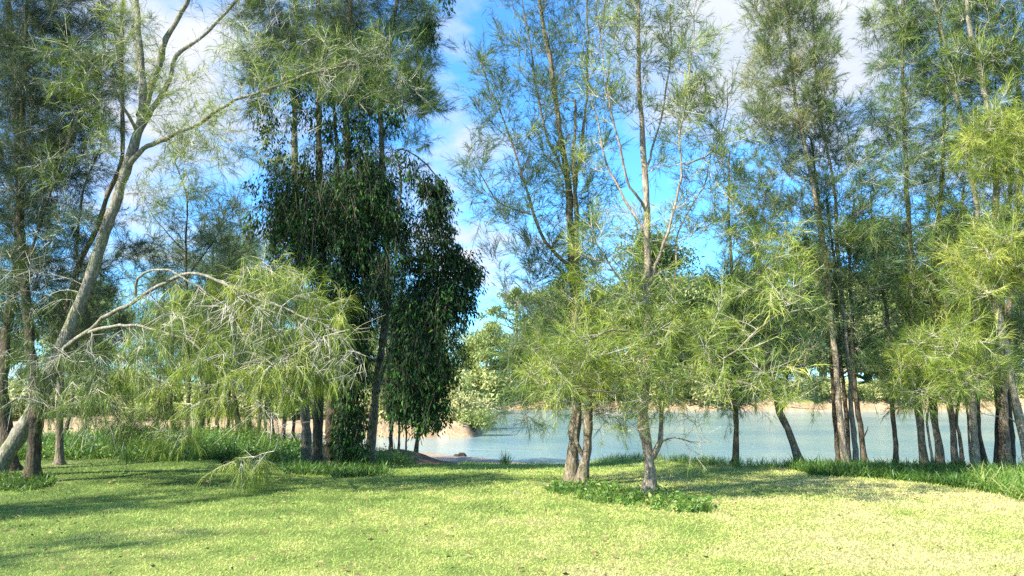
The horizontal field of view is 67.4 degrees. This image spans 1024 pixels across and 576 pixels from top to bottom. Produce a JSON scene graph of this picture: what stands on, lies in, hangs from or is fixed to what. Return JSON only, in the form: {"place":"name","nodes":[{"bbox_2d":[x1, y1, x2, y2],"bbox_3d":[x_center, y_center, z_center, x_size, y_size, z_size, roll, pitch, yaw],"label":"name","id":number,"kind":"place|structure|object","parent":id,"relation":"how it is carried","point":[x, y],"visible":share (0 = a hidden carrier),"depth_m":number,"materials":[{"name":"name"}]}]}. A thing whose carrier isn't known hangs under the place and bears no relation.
{"place":"outdoors","nodes":[
{"label":"outdoors","id":0,"kind":"place"},
{"bbox_2d":[0,381,1023,575],"bbox_3d":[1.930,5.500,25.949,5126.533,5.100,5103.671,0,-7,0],"label":"ground","id":1,"kind":"structure","parent":0,"point":[457,430],"depth_m":8.76,"materials":[{"name":"green plant"}]},
{"bbox_2d":[0,326,25,371],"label":"gum tree","id":2,"kind":"object","parent":1,"relation":"on","point":[12,348],"visible":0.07,"depth_m":67.83,"materials":[{"name":"green plant"}]},
{"bbox_2d":[0,466,58,492],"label":"undergrowth","id":3,"kind":"object","parent":1,"relation":"on","point":[9,481],"visible":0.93,"depth_m":12.04,"materials":[{"name":"green plant"}]},
{"bbox_2d":[8,377,95,419],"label":"bush","id":4,"kind":"object","parent":1,"relation":"on","point":[26,393],"visible":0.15,"depth_m":49.52,"materials":[{"name":"green plant"}]},
{"bbox_2d":[0,0,134,478],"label":"sheoak tree","id":5,"kind":"object","parent":1,"relation":"on","point":[23,86],"visible":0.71,"depth_m":14.28,"materials":[{"name":"green plant"}]},
{"bbox_2d":[43,253,115,431],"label":"sheoak tree","id":6,"kind":"object","parent":1,"relation":"on","point":[68,422],"visible":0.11,"depth_m":23.98,"materials":[{"name":"green plant"}]},
{"bbox_2d":[0,0,162,471],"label":"sheoak tree","id":7,"kind":"object","parent":1,"relation":"on","point":[5,424],"visible":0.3,"depth_m":15.33,"materials":[{"name":"green plant"}]},
{"bbox_2d":[16,284,152,385],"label":"gum tree","id":8,"kind":"object","parent":1,"relation":"on","point":[103,322],"visible":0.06,"depth_m":61.18,"materials":[{"name":"green plant"}]},
{"bbox_2d":[68,241,122,428],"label":"sheoak tree","id":9,"kind":"object","parent":1,"relation":"on","point":[108,355],"visible":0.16,"depth_m":28.07,"materials":[{"name":"green plant"}]},
{"bbox_2d":[25,0,179,465],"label":"sheoak tree","id":10,"kind":"object","parent":1,"relation":"on","point":[59,458],"visible":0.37,"depth_m":16.15,"materials":[{"name":"green plant"}]},
{"bbox_2d":[107,301,153,424],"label":"sheoak tree","id":11,"kind":"object","parent":1,"relation":"on","point":[131,400],"visible":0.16,"depth_m":29.65,"materials":[{"name":"green plant"}]},
{"bbox_2d":[119,401,167,420],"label":"bush","id":12,"kind":"object","parent":1,"relation":"on","point":[141,407],"visible":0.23,"depth_m":47.38,"materials":[{"name":"green plant"}]},
{"bbox_2d":[120,379,192,405],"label":"bush","id":13,"kind":"object","parent":1,"relation":"on","point":[176,399],"visible":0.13,"depth_m":52.90,"materials":[{"name":"green plant"}]},
{"bbox_2d":[133,234,183,426],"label":"sheoak tree","id":14,"kind":"object","parent":1,"relation":"on","point":[157,351],"visible":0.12,"depth_m":27.78,"materials":[{"name":"green plant"}]},
{"bbox_2d":[142,236,206,430],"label":"sheoak tree","id":15,"kind":"object","parent":1,"relation":"on","point":[175,350],"visible":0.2,"depth_m":24.85,"materials":[{"name":"green plant"}]},
{"bbox_2d":[138,284,239,387],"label":"gum tree","id":16,"kind":"object","parent":1,"relation":"on","point":[176,339],"visible":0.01,"depth_m":68.61,"materials":[{"name":"green plant"}]},
{"bbox_2d":[100,144,284,453],"bbox_3d":[-7.623,0.129,18.606,4.404,8.147,3.480,4,-8,-30],"label":"sheoak tree","id":17,"kind":"object","parent":1,"relation":"on","point":[208,235],"visible":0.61,"depth_m":18.65,"materials":[{"name":"green plant"}]},
{"bbox_2d":[179,221,238,427],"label":"sheoak tree","id":18,"kind":"object","parent":1,"relation":"on","point":[210,383],"visible":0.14,"depth_m":23.88,"materials":[{"name":"green plant"}]},
{"bbox_2d":[168,249,249,434],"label":"sheoak tree","id":19,"kind":"object","parent":1,"relation":"on","point":[216,421],"visible":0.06,"depth_m":24.73,"materials":[{"name":"green plant"}]},
{"bbox_2d":[0,423,421,465],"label":"undergrowth","id":20,"kind":"object","parent":1,"relation":"on","point":[291,448],"visible":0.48,"depth_m":18.28,"materials":[{"name":"green plant"}]},
{"bbox_2d":[179,203,242,430],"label":"sheoak tree","id":21,"kind":"object","parent":1,"relation":"on","point":[203,423],"visible":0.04,"depth_m":26.13,"materials":[{"name":"green plant"}]},
{"bbox_2d":[182,380,262,416],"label":"bush","id":22,"kind":"object","parent":1,"relation":"on","point":[223,398],"visible":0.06,"depth_m":51.08,"materials":[{"name":"green plant"}]},
{"bbox_2d":[0,0,450,497],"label":"sheoak tree","id":23,"kind":"object","parent":1,"relation":"on","point":[17,437],"visible":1,"depth_m":12.37,"materials":[{"name":"green plant"}]},
{"bbox_2d":[212,221,267,427],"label":"sheoak tree","id":24,"kind":"object","parent":1,"relation":"on","point":[233,333],"visible":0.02,"depth_m":26.91,"materials":[{"name":"green plant"}]},
{"bbox_2d":[207,211,275,436],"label":"sheoak tree","id":25,"kind":"object","parent":1,"relation":"on","point":[234,343],"visible":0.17,"depth_m":23.93,"materials":[{"name":"green plant"}]},
{"bbox_2d":[218,219,276,429],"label":"sheoak tree","id":26,"kind":"object","parent":1,"relation":"on","point":[242,312],"visible":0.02,"depth_m":25.84,"materials":[{"name":"green plant"}]},
{"bbox_2d":[214,282,296,435],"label":"sheoak tree","id":27,"kind":"object","parent":1,"relation":"on","point":[258,397],"visible":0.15,"depth_m":23.17,"materials":[{"name":"green plant"}]},
{"bbox_2d":[238,205,296,437],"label":"sheoak tree","id":28,"kind":"object","parent":1,"relation":"on","point":[270,411],"visible":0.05,"depth_m":24.91,"materials":[{"name":"green plant"}]},
{"bbox_2d":[221,0,327,460],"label":"sheoak tree","id":29,"kind":"object","parent":1,"relation":"on","point":[306,432],"visible":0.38,"depth_m":19.16,"materials":[{"name":"green plant"}]},
{"bbox_2d":[225,381,325,418],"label":"bush","id":30,"kind":"object","parent":1,"relation":"on","point":[255,402],"visible":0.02,"depth_m":50.20,"materials":[{"name":"green plant"}]},
{"bbox_2d":[244,273,324,443],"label":"sheoak tree","id":31,"kind":"object","parent":1,"relation":"on","point":[284,421],"visible":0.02,"depth_m":23.61,"materials":[{"name":"green plant"}]},
{"bbox_2d":[267,280,314,437],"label":"sheoak tree","id":32,"kind":"object","parent":1,"relation":"on","point":[293,424],"visible":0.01,"depth_m":25.61,"materials":[{"name":"green plant"}]},
{"bbox_2d":[272,388,325,419],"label":"bush","id":33,"kind":"object","parent":1,"relation":"on","point":[289,416],"visible":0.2,"depth_m":47.12,"materials":[{"name":"green plant"}]},
{"bbox_2d":[271,0,373,464],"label":"sheoak tree","id":34,"kind":"object","parent":1,"relation":"on","point":[317,453],"visible":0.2,"depth_m":17.29,"materials":[{"name":"green plant"}]},
{"bbox_2d":[275,454,398,478],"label":"undergrowth","id":35,"kind":"object","parent":1,"relation":"on","point":[304,466],"visible":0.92,"depth_m":14.05,"materials":[{"name":"green plant"}]},
{"bbox_2d":[324,386,388,418],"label":"bush","id":36,"kind":"object","parent":1,"relation":"on","point":[379,411],"visible":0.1,"depth_m":48.47,"materials":[{"name":"green plant"}]},
{"bbox_2d":[256,0,459,463],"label":"sheoak tree","id":37,"kind":"object","parent":1,"relation":"on","point":[350,12],"visible":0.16,"depth_m":16.76,"materials":[{"name":"green plant"}]},
{"bbox_2d":[245,144,414,346],"bbox_3d":[-3.807,-0.899,16.105,3.701,4.371,2.092,0,-7,0],"label":"hanging vine","id":38,"kind":"object","parent":37,"relation":"hanging from","point":[352,268],"visible":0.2,"depth_m":16.00,"materials":[{"name":"green plant"}]},
{"bbox_2d":[240,16,424,325],"bbox_3d":[-3.580,-2.425,15.375,3.880,6.393,1.960,0,-7,0],"label":"hanging vine","id":39,"kind":"object","parent":37,"relation":"hanging from","point":[360,200],"visible":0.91,"depth_m":15.18,"materials":[{"name":"green plant"}]},
{"bbox_2d":[306,274,471,465],"bbox_3d":[-2.514,1.699,15.539,4.029,4.043,1.693,-3,-8,23],"label":"hanging vine","id":40,"kind":"object","parent":37,"relation":"hanging from","point":[405,400],"visible":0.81,"depth_m":15.06,"materials":[{"name":"green plant"}]},
{"bbox_2d":[408,0,456,54],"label":"hanging vine","id":41,"kind":"object","parent":37,"relation":"hanging from","point":[425,22],"visible":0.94,"depth_m":15.55,"materials":[{"name":"green plant"}]},
{"bbox_2d":[403,169,462,276],"bbox_3d":[-1.550,-1.262,15.097,1.198,2.149,0.943,0,-7,0],"label":"hanging vine","id":42,"kind":"object","parent":37,"relation":"hanging from","point":[437,214],"visible":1,"depth_m":14.98,"materials":[{"name":"green plant"}]},
{"bbox_2d":[404,242,489,338],"bbox_3d":[-1.299,0.111,15.392,1.717,2.064,1.288,0,-7,0],"label":"hanging vine","id":43,"kind":"object","parent":37,"relation":"hanging from","point":[467,278],"visible":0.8,"depth_m":15.23,"materials":[{"name":"green plant"}]},
{"bbox_2d":[353,297,397,449],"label":"sheoak tree","id":44,"kind":"object","parent":1,"relation":"on","point":[390,438],"visible":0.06,"depth_m":27.75,"materials":[{"name":"green plant"}]},
{"bbox_2d":[308,0,460,461],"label":"sheoak tree","id":45,"kind":"object","parent":1,"relation":"on","point":[421,11],"visible":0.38,"depth_m":18.65,"materials":[{"name":"green plant"}]},
{"bbox_2d":[449,368,480,397],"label":"bush","id":46,"kind":"object","parent":1,"relation":"on","point":[469,388],"visible":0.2,"depth_m":90.60,"materials":[{"name":"green plant"}]},
{"bbox_2d":[446,389,499,415],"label":"bush","id":47,"kind":"object","parent":1,"relation":"on","point":[465,399],"visible":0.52,"depth_m":51.71,"materials":[{"name":"green plant"}]},
{"bbox_2d":[453,363,493,390],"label":"bush","id":48,"kind":"object","parent":1,"relation":"on","point":[478,372],"visible":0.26,"depth_m":95.12,"materials":[{"name":"green plant"}]},
{"bbox_2d":[450,347,497,369],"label":"gum tree","id":49,"kind":"object","parent":1,"relation":"on","point":[472,366],"visible":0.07,"depth_m":106.33,"materials":[{"name":"green plant"}]},
{"bbox_2d":[452,407,498,432],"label":"bush","id":50,"kind":"object","parent":1,"relation":"on","point":[464,416],"visible":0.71,"depth_m":45.78,"materials":[{"name":"green plant"}]},
{"bbox_2d":[454,320,522,380],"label":"gum tree","id":51,"kind":"object","parent":1,"relation":"on","point":[477,342],"visible":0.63,"depth_m":95.65,"materials":[{"name":"green plant"}]},
{"bbox_2d":[478,382,507,401],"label":"bush","id":52,"kind":"object","parent":1,"relation":"on","point":[483,390],"visible":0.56,"depth_m":92.63,"materials":[{"name":"green plant"}]},
{"bbox_2d":[477,285,530,364],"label":"gum tree","id":53,"kind":"object","parent":1,"relation":"on","point":[488,311],"visible":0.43,"depth_m":102.49,"materials":[{"name":"green plant"}]},
{"bbox_2d":[478,366,540,397],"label":"bush","id":54,"kind":"object","parent":1,"relation":"on","point":[485,376],"visible":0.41,"depth_m":92.62,"materials":[{"name":"green plant"}]},
{"bbox_2d":[439,0,646,483],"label":"sheoak tree","id":55,"kind":"object","parent":1,"relation":"on","point":[551,77],"visible":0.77,"depth_m":12.67,"materials":[{"name":"green plant"}]},
{"bbox_2d":[502,275,607,364],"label":"gum tree","id":56,"kind":"object","parent":1,"relation":"on","point":[518,315],"visible":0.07,"depth_m":100.05,"materials":[{"name":"green plant"}]},
{"bbox_2d":[470,457,643,467],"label":"undergrowth","id":57,"kind":"object","parent":1,"relation":"on","point":[579,462],"visible":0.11,"depth_m":18.54,"materials":[{"name":"green plant"}]},
{"bbox_2d":[514,293,608,374],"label":"gum tree","id":58,"kind":"object","parent":1,"relation":"on","point":[548,324],"visible":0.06,"depth_m":97.74,"materials":[{"name":"green plant"}]},
{"bbox_2d":[534,99,653,483],"bbox_3d":[1.334,0.037,12.399,2.149,6.687,2.098,0,-7,0],"label":"sheoak tree","id":59,"kind":"object","parent":1,"relation":"on","point":[582,473],"visible":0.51,"depth_m":12.21,"materials":[{"name":"green plant"}]},
{"bbox_2d":[563,301,638,369],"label":"gum tree","id":60,"kind":"object","parent":1,"relation":"on","point":[606,321],"visible":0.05,"depth_m":102.65,"materials":[{"name":"green plant"}]},
{"bbox_2d":[539,473,722,512],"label":"undergrowth","id":61,"kind":"object","parent":1,"relation":"on","point":[682,502],"visible":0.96,"depth_m":10.58,"materials":[{"name":"green plant"}]},
{"bbox_2d":[607,268,676,366],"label":"gum tree","id":62,"kind":"object","parent":1,"relation":"on","point":[640,298],"visible":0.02,"depth_m":102.69,"materials":[{"name":"green plant"}]},
{"bbox_2d":[593,221,716,372],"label":"gum tree","id":63,"kind":"object","parent":1,"relation":"on","point":[668,255],"visible":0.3,"depth_m":101.94,"materials":[{"name":"green plant"}]},
{"bbox_2d":[617,273,727,367],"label":"gum tree","id":64,"kind":"object","parent":1,"relation":"on","point":[691,294],"visible":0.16,"depth_m":96.56,"materials":[{"name":"green plant"}]},
{"bbox_2d":[506,0,842,494],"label":"sheoak tree","id":65,"kind":"object","parent":1,"relation":"on","point":[649,348],"visible":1,"depth_m":11.31,"materials":[{"name":"green plant"}]},
{"bbox_2d":[667,360,740,399],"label":"bush","id":66,"kind":"object","parent":1,"relation":"on","point":[707,390],"visible":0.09,"depth_m":91.24,"materials":[{"name":"green plant"}]},
{"bbox_2d":[691,380,751,402],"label":"bush","id":67,"kind":"object","parent":1,"relation":"on","point":[721,395],"visible":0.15,"depth_m":89.78,"materials":[{"name":"green plant"}]},
{"bbox_2d":[683,273,780,376],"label":"gum tree","id":68,"kind":"object","parent":1,"relation":"on","point":[719,316],"visible":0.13,"depth_m":95.58,"materials":[{"name":"green plant"}]},
{"bbox_2d":[672,157,794,464],"bbox_3d":[4.454,0.456,15.546,2.831,6.658,2.389,0,-7,0],"label":"sheoak tree","id":69,"kind":"object","parent":1,"relation":"on","point":[735,450],"visible":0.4,"depth_m":15.33,"materials":[{"name":"green plant"}]},
{"bbox_2d":[591,449,916,469],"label":"undergrowth","id":70,"kind":"object","parent":1,"relation":"on","point":[770,465],"visible":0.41,"depth_m":15.15,"materials":[{"name":"green plant"}]},
{"bbox_2d":[715,260,794,369],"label":"gum tree","id":71,"kind":"object","parent":1,"relation":"on","point":[739,270],"visible":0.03,"depth_m":100.86,"materials":[{"name":"green plant"}]},
{"bbox_2d":[716,310,807,379],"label":"gum tree","id":72,"kind":"object","parent":1,"relation":"on","point":[775,338],"visible":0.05,"depth_m":96.31,"materials":[{"name":"green plant"}]},
{"bbox_2d":[713,212,845,461],"bbox_3d":[5.256,1.070,15.341,2.438,5.416,2.489,5,-8,-33],"label":"sheoak tree","id":73,"kind":"object","parent":1,"relation":"on","point":[782,418],"visible":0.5,"depth_m":15.06,"materials":[{"name":"green plant"}]},
{"bbox_2d":[716,0,859,464],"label":"sheoak tree","id":74,"kind":"object","parent":1,"relation":"on","point":[792,71],"visible":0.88,"depth_m":15.29,"materials":[{"name":"green plant"}]},
{"bbox_2d":[776,306,829,378],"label":"gum tree","id":75,"kind":"object","parent":1,"relation":"on","point":[826,368],"visible":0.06,"depth_m":97.68,"materials":[{"name":"green plant"}]},
{"bbox_2d":[758,117,857,462],"bbox_3d":[6.003,0.065,15.435,2.144,7.460,1.766,0,-7,0],"label":"sheoak tree","id":76,"kind":"object","parent":1,"relation":"on","point":[834,418],"visible":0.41,"depth_m":15.36,"materials":[{"name":"green plant"}]},
{"bbox_2d":[747,232,887,377],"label":"gum tree","id":77,"kind":"object","parent":1,"relation":"on","point":[867,361],"visible":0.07,"depth_m":99.51,"materials":[{"name":"green plant"}]},
{"bbox_2d":[793,271,874,379],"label":"gum tree","id":78,"kind":"object","parent":1,"relation":"on","point":[814,291],"visible":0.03,"depth_m":101.84,"materials":[{"name":"green plant"}]},
{"bbox_2d":[773,0,902,462],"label":"sheoak tree","id":79,"kind":"object","parent":1,"relation":"on","point":[828,18],"visible":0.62,"depth_m":15.34,"materials":[{"name":"green plant"}]},
{"bbox_2d":[810,297,886,377],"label":"gum tree","id":80,"kind":"object","parent":1,"relation":"on","point":[858,345],"depth_m":99.67,"materials":[{"name":"green plant"}]},
{"bbox_2d":[795,191,904,457],"bbox_3d":[6.598,0.857,15.210,1.778,5.871,1.959,0,-7,0],"label":"sheoak tree","id":81,"kind":"object","parent":1,"relation":"on","point":[846,415],"visible":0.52,"depth_m":15.15,"materials":[{"name":"green plant"}]},
{"bbox_2d":[808,187,893,461],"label":"sheoak tree","id":82,"kind":"object","parent":1,"relation":"on","point":[863,453],"visible":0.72,"depth_m":15.06,"materials":[{"name":"green plant"}]},
{"bbox_2d":[816,278,916,367],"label":"gum tree","id":83,"kind":"object","parent":1,"relation":"on","point":[875,318],"visible":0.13,"depth_m":95.38,"materials":[{"name":"green plant"}]},
{"bbox_2d":[857,384,877,399],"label":"bush","id":84,"kind":"object","parent":1,"relation":"on","point":[860,392],"visible":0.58,"depth_m":89.51,"materials":[{"name":"green plant"}]},
{"bbox_2d":[810,207,938,380],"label":"gum tree","id":85,"kind":"object","parent":1,"relation":"on","point":[885,253],"visible":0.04,"depth_m":103.00,"materials":[{"name":"green plant"}]},
{"bbox_2d":[840,159,946,461],"bbox_3d":[7.516,0.487,15.102,2.234,6.515,2.006,0,-7,0],"label":"sheoak tree","id":86,"kind":"object","parent":1,"relation":"on","point":[887,322],"visible":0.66,"depth_m":15.01,"materials":[{"name":"green plant"}]},
{"bbox_2d":[857,285,930,368],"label":"gum tree","id":87,"kind":"object","parent":1,"relation":"on","point":[874,303],"visible":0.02,"depth_m":95.10,"materials":[{"name":"green plant"}]},
{"bbox_2d":[783,452,1007,492],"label":"undergrowth","id":88,"kind":"object","parent":1,"relation":"on","point":[939,473],"visible":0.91,"depth_m":13.33,"materials":[{"name":"green plant"}]},
{"bbox_2d":[835,0,968,464],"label":"sheoak tree","id":89,"kind":"object","parent":1,"relation":"on","point":[905,160],"visible":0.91,"depth_m":15.30,"materials":[{"name":"green plant"}]},
{"bbox_2d":[890,321,964,463],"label":"sheoak tree","id":90,"kind":"object","parent":1,"relation":"on","point":[929,441],"visible":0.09,"depth_m":14.74,"materials":[{"name":"green plant"}]},
{"bbox_2d":[862,0,1023,460],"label":"sheoak tree","id":91,"kind":"object","parent":1,"relation":"on","point":[992,264],"visible":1,"depth_m":13.35,"materials":[{"name":"green plant"}]},
{"bbox_2d":[864,183,1021,465],"bbox_3d":[8.251,0.748,14.788,2.912,5.946,2.300,0,-7,0],"label":"sheoak tree","id":92,"kind":"object","parent":1,"relation":"on","point":[953,421],"visible":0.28,"depth_m":14.71,"materials":[{"name":"green plant"}]},
{"bbox_2d":[898,217,989,340],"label":"gum tree","id":93,"kind":"object","parent":1,"relation":"on","point":[933,240],"visible":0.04,"depth_m":110.75,"materials":[{"name":"green plant"}]},
{"bbox_2d":[881,0,1007,464],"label":"sheoak tree","id":94,"kind":"object","parent":1,"relation":"on","point":[935,303],"visible":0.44,"depth_m":15.10,"materials":[{"name":"green plant"}]},
{"bbox_2d":[906,0,1023,467],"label":"sheoak tree","id":95,"kind":"object","parent":1,"relation":"on","point":[973,428],"visible":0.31,"depth_m":14.91,"materials":[{"name":"green plant"}]},
{"bbox_2d":[924,302,1023,459],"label":"sheoak tree","id":96,"kind":"object","parent":1,"relation":"on","point":[968,433],"visible":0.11,"depth_m":14.64,"materials":[{"name":"green plant"}]},
{"bbox_2d":[936,39,1023,465],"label":"sheoak tree","id":97,"kind":"object","parent":1,"relation":"on","point":[983,454],"visible":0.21,"depth_m":14.50,"materials":[{"name":"green plant"}]},
{"bbox_2d":[955,90,1023,465],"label":"sheoak tree","id":98,"kind":"object","parent":1,"relation":"on","point":[997,446],"visible":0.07,"depth_m":14.66,"materials":[{"name":"green plant"}]},
{"bbox_2d":[957,455,1023,501],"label":"undergrowth","id":99,"kind":"object","parent":1,"relation":"on","point":[1013,485],"visible":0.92,"depth_m":11.72,"materials":[{"name":"green plant"}]},
{"bbox_2d":[975,0,1023,466],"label":"sheoak tree","id":100,"kind":"object","parent":1,"relation":"on","point":[1006,454],"visible":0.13,"depth_m":14.50,"materials":[{"name":"green plant"}]},
{"bbox_2d":[991,217,1023,466],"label":"sheoak tree","id":101,"kind":"object","parent":1,"relation":"on","point":[1012,437],"visible":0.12,"depth_m":15.11,"materials":[{"name":"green plant"}]},
{"bbox_2d":[0,0,1023,383],"label":"sky","id":102,"kind":"structure","parent":0,"point":[469,18],"materials":[{"name":"blue"}]},
{"bbox_2d":[363,410,1023,466],"bbox_3d":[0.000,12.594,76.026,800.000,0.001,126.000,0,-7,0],"label":"river water","id":103,"kind":"structure","parent":0,"point":[761,438],"depth_m":42.97,"materials":[{"name":"liquid"}]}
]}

